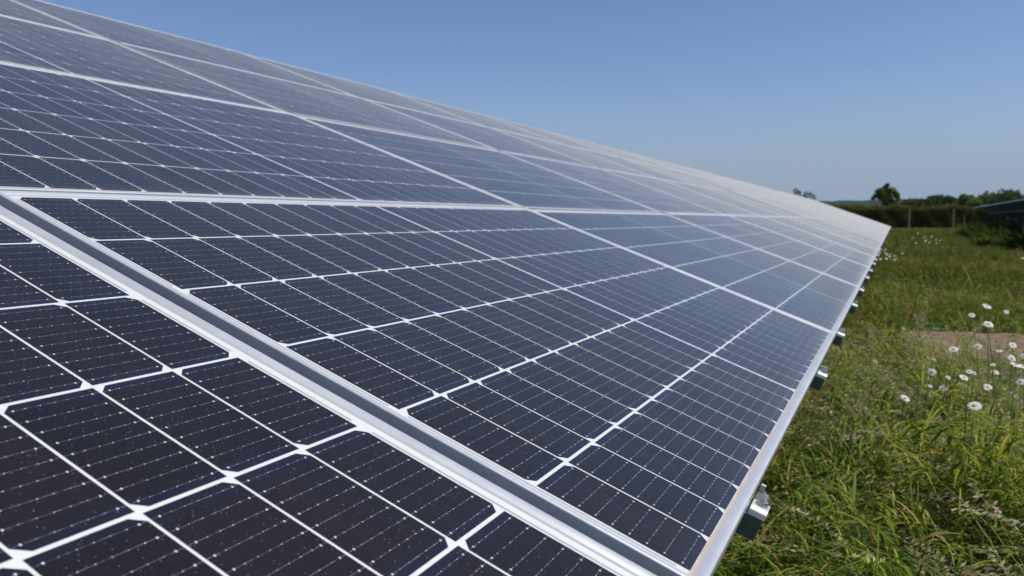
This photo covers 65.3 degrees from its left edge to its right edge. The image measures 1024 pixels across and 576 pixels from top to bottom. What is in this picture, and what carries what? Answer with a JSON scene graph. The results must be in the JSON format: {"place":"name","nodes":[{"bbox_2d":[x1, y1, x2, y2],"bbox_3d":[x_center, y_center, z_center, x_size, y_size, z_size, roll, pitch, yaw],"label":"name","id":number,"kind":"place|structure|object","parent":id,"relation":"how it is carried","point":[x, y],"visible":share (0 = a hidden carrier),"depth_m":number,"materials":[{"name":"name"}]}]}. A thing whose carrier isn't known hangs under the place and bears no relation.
{"place":"outdoors","nodes":[
{"label":"outdoors","id":0,"kind":"place"},
{"bbox_2d":[40,0,1023,200],"label":"sky","id":1,"kind":"structure","parent":0,"point":[831,100],"materials":[{"name":"blue"}]},
{"bbox_2d":[713,226,1023,575],"bbox_3d":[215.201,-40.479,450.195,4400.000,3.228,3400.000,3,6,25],"label":"ground","id":2,"kind":"structure","parent":0,"point":[946,289],"depth_m":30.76,"materials":[{"name":"green plant"}]},
{"bbox_2d":[793,188,817,199],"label":"ash tree","id":3,"kind":"object","parent":2,"relation":"on","point":[805,195],"visible":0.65,"depth_m":169.78,"materials":[{"name":"green plant"}]},
{"bbox_2d":[871,182,900,210],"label":"oak tree","id":4,"kind":"object","parent":2,"relation":"on","point":[886,194],"visible":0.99,"depth_m":111.69,"materials":[{"name":"green plant"}]},
{"bbox_2d":[892,395,909,488],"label":"daisy","id":5,"kind":"object","parent":2,"relation":"on","point":[904,398],"visible":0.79,"depth_m":2.72,"materials":[{"name":"white plant"}]},
{"bbox_2d":[899,198,934,210],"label":"round tree","id":6,"kind":"object","parent":2,"relation":"on","point":[918,202],"visible":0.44,"depth_m":187.54,"materials":[{"name":"green plant"}]},
{"bbox_2d":[888,312,953,332],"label":"leafy weed","id":7,"kind":"object","parent":2,"relation":"on","point":[911,326],"visible":0.4,"depth_m":7.61,"materials":[{"name":"green plant"}]},
{"bbox_2d":[913,385,931,490],"bbox_3d":[1.335,0.595,2.598,0.084,0.564,0.142,0,5,-2],"label":"daisy","id":8,"kind":"object","parent":2,"relation":"on","point":[929,386],"visible":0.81,"depth_m":2.58,"materials":[{"name":"green plant"}]},
{"bbox_2d":[833,204,1017,227],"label":"hedge","id":9,"kind":"object","parent":2,"relation":"on","point":[923,217],"visible":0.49,"depth_m":76.55,"materials":[{"name":"green plant"}]},
{"bbox_2d":[914,368,936,478],"bbox_3d":[1.397,0.569,2.734,0.094,0.591,0.115,3,6,25],"label":"daisy","id":10,"kind":"object","parent":2,"relation":"on","point":[932,371],"visible":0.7,"depth_m":2.72,"materials":[{"name":"white plant"}]},
{"bbox_2d":[918,358,935,459],"bbox_3d":[1.493,0.547,2.928,0.132,0.601,0.098,-2,6,-18],"label":"daisy","id":11,"kind":"object","parent":2,"relation":"on","point":[933,360],"visible":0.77,"depth_m":2.89,"materials":[{"name":"green plant"}]},
{"bbox_2d":[924,194,956,203],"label":"round tree","id":12,"kind":"object","parent":2,"relation":"on","point":[939,199],"visible":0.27,"depth_m":197.66,"materials":[{"name":"green plant"}]},
{"bbox_2d":[931,346,958,454],"bbox_3d":[1.567,0.527,2.928,0.090,0.641,0.134,3,6,25],"label":"daisy","id":13,"kind":"object","parent":2,"relation":"on","point":[953,349],"visible":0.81,"depth_m":2.88,"materials":[{"name":"white plant"}]},
{"bbox_2d":[945,376,949,504],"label":"daisy","id":14,"kind":"object","parent":2,"relation":"on","point":[947,377],"visible":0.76,"depth_m":2.57,"materials":[{"name":"green plant"}]},
{"bbox_2d":[959,375,969,449],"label":"daisy","id":15,"kind":"object","parent":2,"relation":"on","point":[964,377],"visible":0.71,"depth_m":2.72,"materials":[{"name":"white plant"}]},
{"bbox_2d":[948,402,990,572],"bbox_3d":[1.214,0.607,2.118,0.138,0.630,0.122,5,7,43],"label":"daisy","id":16,"kind":"object","parent":2,"relation":"on","point":[974,406],"visible":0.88,"depth_m":2.08,"materials":[{"name":"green plant"}]},
{"bbox_2d":[957,194,983,210],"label":"lime tree","id":17,"kind":"object","parent":2,"relation":"on","point":[970,200],"visible":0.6,"depth_m":119.61,"materials":[{"name":"green plant"}]},
{"bbox_2d":[951,370,991,567],"bbox_3d":[1.256,0.567,2.180,0.118,0.696,0.149,3,6,25],"label":"daisy","id":18,"kind":"object","parent":2,"relation":"on","point":[968,371],"visible":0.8,"depth_m":2.17,"materials":[{"name":"green plant"}]},
{"bbox_2d":[965,371,978,447],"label":"daisy","id":19,"kind":"object","parent":2,"relation":"on","point":[973,373],"visible":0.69,"depth_m":2.88,"materials":[{"name":"green plant"}]},
{"bbox_2d":[968,313,980,370],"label":"daisy","id":20,"kind":"object","parent":2,"relation":"on","point":[971,314],"visible":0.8,"depth_m":4.29,"materials":[{"name":"white plant"}]},
{"bbox_2d":[973,344,983,409],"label":"daisy","id":21,"kind":"object","parent":2,"relation":"on","point":[977,347],"visible":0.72,"depth_m":3.44,"materials":[{"name":"white plant"}]},
{"bbox_2d":[976,384,991,473],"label":"daisy","id":22,"kind":"object","parent":2,"relation":"on","point":[987,387],"visible":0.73,"depth_m":2.86,"materials":[{"name":"white plant"}]},
{"bbox_2d":[979,304,990,425],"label":"daisy","id":23,"kind":"object","parent":2,"relation":"on","point":[986,306],"visible":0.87,"depth_m":3.23,"materials":[{"name":"green plant"}]},
{"bbox_2d":[965,232,1006,248],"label":"leafy weed","id":24,"kind":"object","parent":2,"relation":"on","point":[984,240],"visible":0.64,"depth_m":31.41,"materials":[{"name":"green plant"}]},
{"bbox_2d":[951,218,1023,251],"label":"undergrowth","id":25,"kind":"object","parent":2,"relation":"on","point":[1014,234],"visible":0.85,"depth_m":36.87,"materials":[{"name":"green plant"}]},
{"bbox_2d":[986,197,999,204],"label":"bush","id":26,"kind":"object","parent":2,"relation":"on","point":[992,201],"visible":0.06,"depth_m":149.48,"materials":[{"name":"green plant"}]},
{"bbox_2d":[991,370,998,427],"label":"daisy","id":27,"kind":"object","parent":2,"relation":"on","point":[996,372],"visible":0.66,"depth_m":3.43,"materials":[{"name":"white plant"}]},
{"bbox_2d":[988,363,1003,462],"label":"daisy","id":28,"kind":"object","parent":2,"relation":"on","point":[992,365],"visible":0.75,"depth_m":2.57,"materials":[{"name":"green plant"}]},
{"bbox_2d":[980,321,1012,483],"bbox_3d":[1.691,0.492,2.778,0.148,0.740,0.096,5,7,40],"label":"daisy","id":29,"kind":"object","parent":2,"relation":"on","point":[988,324],"visible":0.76,"depth_m":2.80,"materials":[{"name":"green plant"}]},
{"bbox_2d":[977,188,1023,203],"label":"broad tree","id":30,"kind":"object","parent":2,"relation":"on","point":[1008,196],"visible":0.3,"depth_m":208.17,"materials":[{"name":"green plant"}]},
{"bbox_2d":[995,350,1009,399],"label":"daisy","id":31,"kind":"object","parent":2,"relation":"on","point":[998,351],"visible":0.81,"depth_m":3.98,"materials":[{"name":"white plant"}]},
{"bbox_2d":[988,210,1023,227],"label":"support frame","id":32,"kind":"object","parent":2,"relation":"on","point":[1020,212],"visible":0.41,"depth_m":45.36,"materials":[{"name":"metal"}]},
{"bbox_2d":[998,203,1019,210],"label":"solar panel","id":33,"kind":"object","parent":32,"relation":"on","point":[1009,206],"visible":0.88,"depth_m":41.50,"materials":[{"name":"black glass"}]},
{"bbox_2d":[1001,202,1023,209],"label":"solar panel","id":34,"kind":"object","parent":32,"relation":"on","point":[1005,203],"visible":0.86,"depth_m":39.99,"materials":[{"name":"black glass"}]},
{"bbox_2d":[1002,355,1015,435],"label":"daisy","id":35,"kind":"object","parent":2,"relation":"on","point":[1011,358],"visible":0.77,"depth_m":3.04,"materials":[{"name":"white plant"}]},
{"bbox_2d":[1004,310,1017,365],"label":"daisy","id":36,"kind":"object","parent":2,"relation":"on","point":[1006,312],"visible":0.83,"depth_m":5.86,"materials":[{"name":"white plant"}]},
{"bbox_2d":[1002,362,1020,522],"bbox_3d":[1.474,0.555,2.406,0.096,0.680,0.118,1,5,6],"label":"daisy","id":37,"kind":"object","parent":2,"relation":"on","point":[1015,365],"visible":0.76,"depth_m":2.36,"materials":[{"name":"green plant"}]},
{"bbox_2d":[1009,342,1021,417],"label":"daisy","id":38,"kind":"object","parent":2,"relation":"on","point":[1013,345],"visible":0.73,"depth_m":3.22,"materials":[{"name":"white plant"}]},
{"bbox_2d":[1016,378,1023,445],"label":"daisy","id":39,"kind":"object","parent":2,"relation":"on","point":[1019,381],"visible":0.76,"depth_m":2.87,"materials":[{"name":"white plant"}]},
{"bbox_2d":[1019,364,1023,432],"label":"daisy","id":40,"kind":"object","parent":2,"relation":"on","point":[1021,365],"visible":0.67,"depth_m":2.88,"materials":[{"name":"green plant"}]},
{"bbox_3d":[10.141,-1.676,26.839,4.110,2.021,34.716,24,14,22],"label":"support frame","id":41,"kind":"object","parent":2,"relation":"on","visible":0},
{"bbox_2d":[598,144,686,172],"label":"solar panel","id":42,"kind":"object","parent":41,"relation":"on","point":[645,159],"visible":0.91,"depth_m":12.25,"materials":[{"name":"white glass"}]},
{"bbox_2d":[633,153,708,177],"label":"solar panel","id":43,"kind":"object","parent":41,"relation":"on","point":[674,166],"visible":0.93,"depth_m":13.86,"materials":[{"name":"white glass"}]},
{"bbox_2d":[664,161,725,181],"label":"solar panel","id":44,"kind":"object","parent":41,"relation":"on","point":[703,174],"visible":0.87,"depth_m":15.48,"materials":[{"name":"white glass"}]},
{"bbox_2d":[662,167,748,194],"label":"solar panel","id":45,"kind":"object","parent":41,"relation":"on","point":[708,182],"visible":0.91,"depth_m":11.85,"materials":[{"name":"white glass"}]},
{"bbox_2d":[684,166,742,185],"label":"solar panel","id":46,"kind":"object","parent":41,"relation":"on","point":[714,176],"visible":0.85,"depth_m":17.04,"materials":[{"name":"white glass"}]},
{"bbox_2d":[693,174,762,196],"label":"solar panel","id":47,"kind":"object","parent":41,"relation":"on","point":[732,187],"visible":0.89,"depth_m":13.47,"materials":[{"name":"white glass"}]},
{"bbox_2d":[703,171,755,188],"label":"solar panel","id":48,"kind":"object","parent":41,"relation":"on","point":[730,180],"visible":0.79,"depth_m":18.61,"materials":[{"name":"white glass"}]},
{"bbox_2d":[722,176,764,190],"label":"solar panel","id":49,"kind":"object","parent":41,"relation":"on","point":[743,183],"visible":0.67,"depth_m":20.28,"materials":[{"name":"white glass"}]},
{"bbox_2d":[715,179,777,199],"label":"solar panel","id":50,"kind":"object","parent":41,"relation":"on","point":[748,190],"visible":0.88,"depth_m":15.05,"materials":[{"name":"white glass"}]},
{"bbox_2d":[732,183,787,201],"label":"solar panel","id":51,"kind":"object","parent":41,"relation":"on","point":[761,192],"visible":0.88,"depth_m":16.71,"materials":[{"name":"white glass"}]},
{"bbox_2d":[745,186,795,202],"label":"solar panel","id":52,"kind":"object","parent":41,"relation":"on","point":[772,195],"visible":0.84,"depth_m":18.20,"materials":[{"name":"white glass"}]},
{"bbox_2d":[732,192,813,217],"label":"solar panel","id":53,"kind":"object","parent":41,"relation":"on","point":[774,205],"visible":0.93,"depth_m":11.41,"materials":[{"name":"blue glass"}]},
{"bbox_2d":[758,189,804,204],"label":"solar panel","id":54,"kind":"object","parent":41,"relation":"on","point":[781,196],"visible":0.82,"depth_m":19.72,"materials":[{"name":"white glass"}]},
{"bbox_2d":[752,195,821,217],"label":"solar panel","id":55,"kind":"object","parent":41,"relation":"on","point":[790,207],"visible":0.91,"depth_m":13.11,"materials":[{"name":"white glass"}]},
{"bbox_2d":[768,198,828,217],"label":"solar panel","id":56,"kind":"object","parent":41,"relation":"on","point":[802,209],"visible":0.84,"depth_m":14.70,"materials":[{"name":"white glass"}]},
{"bbox_2d":[783,201,836,218],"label":"solar panel","id":57,"kind":"object","parent":41,"relation":"on","point":[810,210],"visible":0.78,"depth_m":16.33,"materials":[{"name":"white glass"}]},
{"bbox_2d":[791,202,840,218],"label":"solar panel","id":58,"kind":"object","parent":41,"relation":"on","point":[817,210],"visible":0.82,"depth_m":17.81,"materials":[{"name":"white glass"}]},
{"bbox_2d":[801,204,844,218],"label":"solar panel","id":59,"kind":"object","parent":41,"relation":"on","point":[823,211],"visible":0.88,"depth_m":19.41,"materials":[{"name":"white glass"}]},
{"bbox_2d":[808,205,847,218],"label":"solar panel","id":60,"kind":"object","parent":41,"relation":"on","point":[828,212],"visible":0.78,"depth_m":21.02,"materials":[{"name":"white glass"}]},
{"bbox_2d":[806,218,882,245],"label":"solar panel","id":61,"kind":"object","parent":41,"relation":"on","point":[853,233],"visible":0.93,"depth_m":11.07,"materials":[{"name":"white glass"}]},
{"bbox_2d":[817,218,884,241],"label":"solar panel","id":62,"kind":"object","parent":41,"relation":"on","point":[853,229],"visible":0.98,"depth_m":12.72,"materials":[{"name":"white glass"}]},
{"bbox_2d":[825,218,884,238],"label":"solar panel","id":63,"kind":"object","parent":41,"relation":"on","point":[859,229],"visible":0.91,"depth_m":14.32,"materials":[{"name":"white glass"}]},
{"bbox_2d":[832,218,885,237],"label":"solar panel","id":64,"kind":"object","parent":41,"relation":"on","point":[868,230],"visible":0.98,"depth_m":15.86,"materials":[{"name":"white glass"}]},
{"bbox_2d":[840,219,886,235],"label":"solar panel","id":65,"kind":"object","parent":41,"relation":"on","point":[863,227],"visible":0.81,"depth_m":17.58,"materials":[{"name":"white glass"}]},
{"bbox_2d":[844,219,887,233],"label":"solar panel","id":66,"kind":"object","parent":41,"relation":"on","point":[865,226],"visible":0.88,"depth_m":19.03,"materials":[{"name":"white glass"}]},
{"bbox_2d":[848,219,887,232],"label":"solar panel","id":67,"kind":"object","parent":41,"relation":"on","point":[868,226],"visible":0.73,"depth_m":20.66,"materials":[{"name":"white glass"}]},
{"bbox_2d":[851,219,887,231],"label":"solar panel","id":68,"kind":"object","parent":41,"relation":"on","point":[869,225],"visible":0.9,"depth_m":22.17,"materials":[{"name":"white glass"}]},
{"bbox_2d":[819,198,957,206],"bbox_3d":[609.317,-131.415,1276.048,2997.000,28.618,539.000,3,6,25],"label":"hills","id":69,"kind":"structure","parent":0,"point":[868,203],"depth_m":1270.32,"materials":[{"name":"green plant"}]},
{"bbox_2d":[884,330,1023,360],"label":"path","id":70,"kind":"structure","parent":0,"point":[996,336],"depth_m":6.87,"materials":[{"name":"soil"}]},
{"bbox_3d":[0.206,0.241,5.483,2.657,1.999,12.105,24,14,22],"label":"support frame","id":71,"kind":"object","parent":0,"visible":0},
{"bbox_2d":[735,483,769,540],"bbox_3d":[-1.418,-0.509,1.762,4.112,0.054,0.098,24,14,22],"label":"mounting rail","id":72,"kind":"object","parent":71,"relation":"attached to","point":[755,514],"visible":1,"depth_m":0.96,"materials":[{"name":"metal"}]},
{"bbox_2d":[0,0,109,39],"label":"solar panel","id":73,"kind":"object","parent":72,"relation":"on","point":[13,9],"visible":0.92,"depth_m":3.32,"materials":[{"name":"blue glass"}]},
{"bbox_2d":[0,15,288,112],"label":"solar panel","id":74,"kind":"object","parent":72,"relation":"on","point":[33,45],"visible":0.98,"depth_m":2.72,"materials":[{"name":"blue glass"}]},
{"bbox_2d":[0,62,522,207],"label":"solar panel","id":75,"kind":"object","parent":72,"relation":"on","point":[64,132],"visible":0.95,"depth_m":1.83,"materials":[{"name":"blue glass"}]},
{"bbox_2d":[0,190,835,575],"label":"solar panel","id":76,"kind":"object","parent":72,"relation":"on","point":[632,406],"visible":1,"depth_m":1.12,"materials":[{"name":"blue glass"}]},
{"bbox_2d":[809,365,827,390],"bbox_3d":[-1.013,-0.581,2.610,4.112,0.054,0.098,24,14,22],"label":"mounting rail","id":77,"kind":"object","parent":71,"relation":"attached to","point":[819,378],"visible":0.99,"depth_m":1.81,"materials":[{"name":"metal"}]},
{"bbox_2d":[832,328,844,345],"bbox_3d":[-0.706,-0.635,3.251,4.112,0.054,0.098,24,14,22],"label":"mounting rail","id":78,"kind":"object","parent":71,"relation":"attached to","point":[839,337],"visible":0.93,"depth_m":2.45,"materials":[{"name":"metal"}]},
{"bbox_2d":[117,41,497,150],"bbox_3d":[-0.883,-0.899,3.974,1.012,0.039,1.715,24,14,22],"label":"solar panel","id":79,"kind":"object","parent":78,"relation":"on","point":[298,99],"visible":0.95,"depth_m":3.74,"materials":[{"name":"blue glass"}]},
{"bbox_2d":[300,116,661,212],"bbox_3d":[-0.019,-0.505,3.594,1.012,0.039,1.715,24,14,22],"label":"solar panel","id":80,"kind":"object","parent":78,"relation":"on","point":[518,181],"visible":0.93,"depth_m":3.36,"materials":[{"name":"blue glass"}]},
{"bbox_2d":[531,209,859,343],"bbox_3d":[0.848,-0.114,3.213,1.012,0.038,1.715,24,14,22],"label":"solar panel","id":81,"kind":"object","parent":78,"relation":"on","point":[814,297],"visible":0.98,"depth_m":2.95,"materials":[{"name":"blue glass"}]},
{"bbox_2d":[848,301,857,313],"bbox_3d":[-0.301,-0.706,4.098,4.112,0.054,0.098,24,14,22],"label":"mounting rail","id":82,"kind":"object","parent":71,"relation":"attached to","point":[854,305],"visible":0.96,"depth_m":3.30,"materials":[{"name":"metal"}]},
{"bbox_2d":[14,0,356,96],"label":"solar panel","id":83,"kind":"object","parent":82,"relation":"on","point":[122,32],"visible":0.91,"depth_m":4.19,"materials":[{"name":"blue glass"}]},
{"bbox_2d":[856,286,863,296],"bbox_3d":[0.043,-0.767,4.819,4.112,0.054,0.098,24,14,22],"label":"mounting rail","id":84,"kind":"object","parent":71,"relation":"attached to","point":[860,292],"visible":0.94,"depth_m":4.02,"materials":[{"name":"metal"}]},
{"bbox_2d":[247,54,486,126],"bbox_3d":[-1.002,-1.420,5.919,1.012,0.038,1.715,24,14,22],"label":"solar panel","id":85,"kind":"object","parent":84,"relation":"attached to","point":[368,92],"visible":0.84,"depth_m":5.79,"materials":[{"name":"blue glass"}]},
{"bbox_2d":[366,99,598,167],"bbox_3d":[-0.136,-1.030,5.539,1.012,0.040,1.715,24,14,22],"label":"solar panel","id":86,"kind":"object","parent":84,"relation":"on","point":[495,139],"visible":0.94,"depth_m":5.40,"materials":[{"name":"blue glass"}]},
{"bbox_2d":[501,151,724,214],"bbox_3d":[0.729,-0.637,5.157,1.012,0.039,1.715,24,14,22],"label":"solar panel","id":87,"kind":"object","parent":84,"relation":"on","point":[637,192],"visible":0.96,"depth_m":4.98,"materials":[{"name":"blue glass"}]},
{"bbox_2d":[665,213,869,288],"bbox_3d":[1.595,-0.249,4.777,1.012,0.038,1.715,24,14,22],"label":"solar panel","id":88,"kind":"object","parent":84,"relation":"on","point":[806,255],"visible":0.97,"depth_m":4.58,"materials":[{"name":"blue glass"}]},
{"bbox_3d":[1.204,-0.972,7.248,4.112,0.054,0.098,24,14,22],"label":"mounting rail","id":89,"kind":"object","parent":71,"relation":"attached to","visible":0},
{"bbox_2d":[729,215,874,266],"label":"solar panel","id":90,"kind":"object","parent":89,"relation":"on","point":[851,254],"visible":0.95,"depth_m":6.23,"materials":[{"name":"blue glass"}]},
{"bbox_3d":[1.953,-1.104,8.813,4.112,0.054,0.098,24,14,22],"label":"mounting rail","id":91,"kind":"object","parent":71,"relation":"attached to","visible":0},
{"bbox_2d":[764,216,878,256],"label":"solar panel","id":92,"kind":"object","parent":91,"relation":"on","point":[857,246],"visible":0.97,"depth_m":7.81,"materials":[{"name":"blue glass"}]},
{"bbox_3d":[2.288,-1.163,9.515,4.112,0.054,0.098,24,14,22],"label":"mounting rail","id":93,"kind":"object","parent":71,"relation":"attached to","visible":0},
{"bbox_2d":[548,131,655,165],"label":"solar panel","id":94,"kind":"object","parent":93,"relation":"on","point":[607,150],"visible":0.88,"depth_m":10.58,"materials":[{"name":"blue glass"}]},
{"bbox_2d":[623,158,726,190],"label":"solar panel","id":95,"kind":"object","parent":93,"relation":"on","point":[680,176],"visible":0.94,"depth_m":10.17,"materials":[{"name":"blue glass"}]},
{"bbox_2d":[701,186,798,216],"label":"solar panel","id":96,"kind":"object","parent":93,"relation":"on","point":[756,203],"visible":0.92,"depth_m":9.78,"materials":[{"name":"blue glass"}]},
{"bbox_2d":[788,217,880,251],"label":"solar panel","id":97,"kind":"object","parent":93,"relation":"on","point":[840,233],"visible":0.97,"depth_m":9.41,"materials":[{"name":"white glass"}]},
{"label":"mounting rail","id":98,"kind":"object","parent":71,"relation":"attached to","visible":0},
{"bbox_2d":[391,91,564,144],"bbox_3d":[-0.255,-1.553,7.483,1.012,0.040,1.715,24,14,22],"label":"solar panel","id":99,"kind":"object","parent":98,"relation":"on","point":[484,120],"visible":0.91,"depth_m":7.40,"materials":[{"name":"blue glass"}]},
{"bbox_2d":[492,128,658,178],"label":"solar panel","id":100,"kind":"object","parent":98,"relation":"on","point":[585,157],"visible":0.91,"depth_m":7.00,"materials":[{"name":"blue glass"}]},
{"bbox_2d":[602,169,760,215],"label":"solar panel","id":101,"kind":"object","parent":98,"relation":"on","point":[719,206],"visible":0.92,"depth_m":6.59,"materials":[{"name":"blue glass"}]},
{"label":"mounting rail","id":102,"kind":"object","parent":71,"relation":"attached to","visible":0},
{"bbox_2d":[485,115,617,156],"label":"solar panel","id":103,"kind":"object","parent":102,"relation":"on","point":[557,138],"visible":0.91,"depth_m":8.99,"materials":[{"name":"white glass"}]},
{"bbox_2d":[571,146,697,185],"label":"solar panel","id":104,"kind":"object","parent":102,"relation":"on","point":[641,168],"visible":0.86,"depth_m":8.61,"materials":[{"name":"blue glass"}]},
{"bbox_2d":[662,179,783,216],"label":"solar panel","id":105,"kind":"object","parent":102,"relation":"attached to","point":[731,201],"visible":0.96,"depth_m":8.22,"materials":[{"name":"blue glass"}]},
{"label":"mounting rail","id":106,"kind":"object","parent":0,"visible":0},
{"bbox_2d":[0,206,656,575],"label":"solar panel","id":107,"kind":"object","parent":106,"relation":"on","point":[144,431],"visible":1,"depth_m":0.65,"materials":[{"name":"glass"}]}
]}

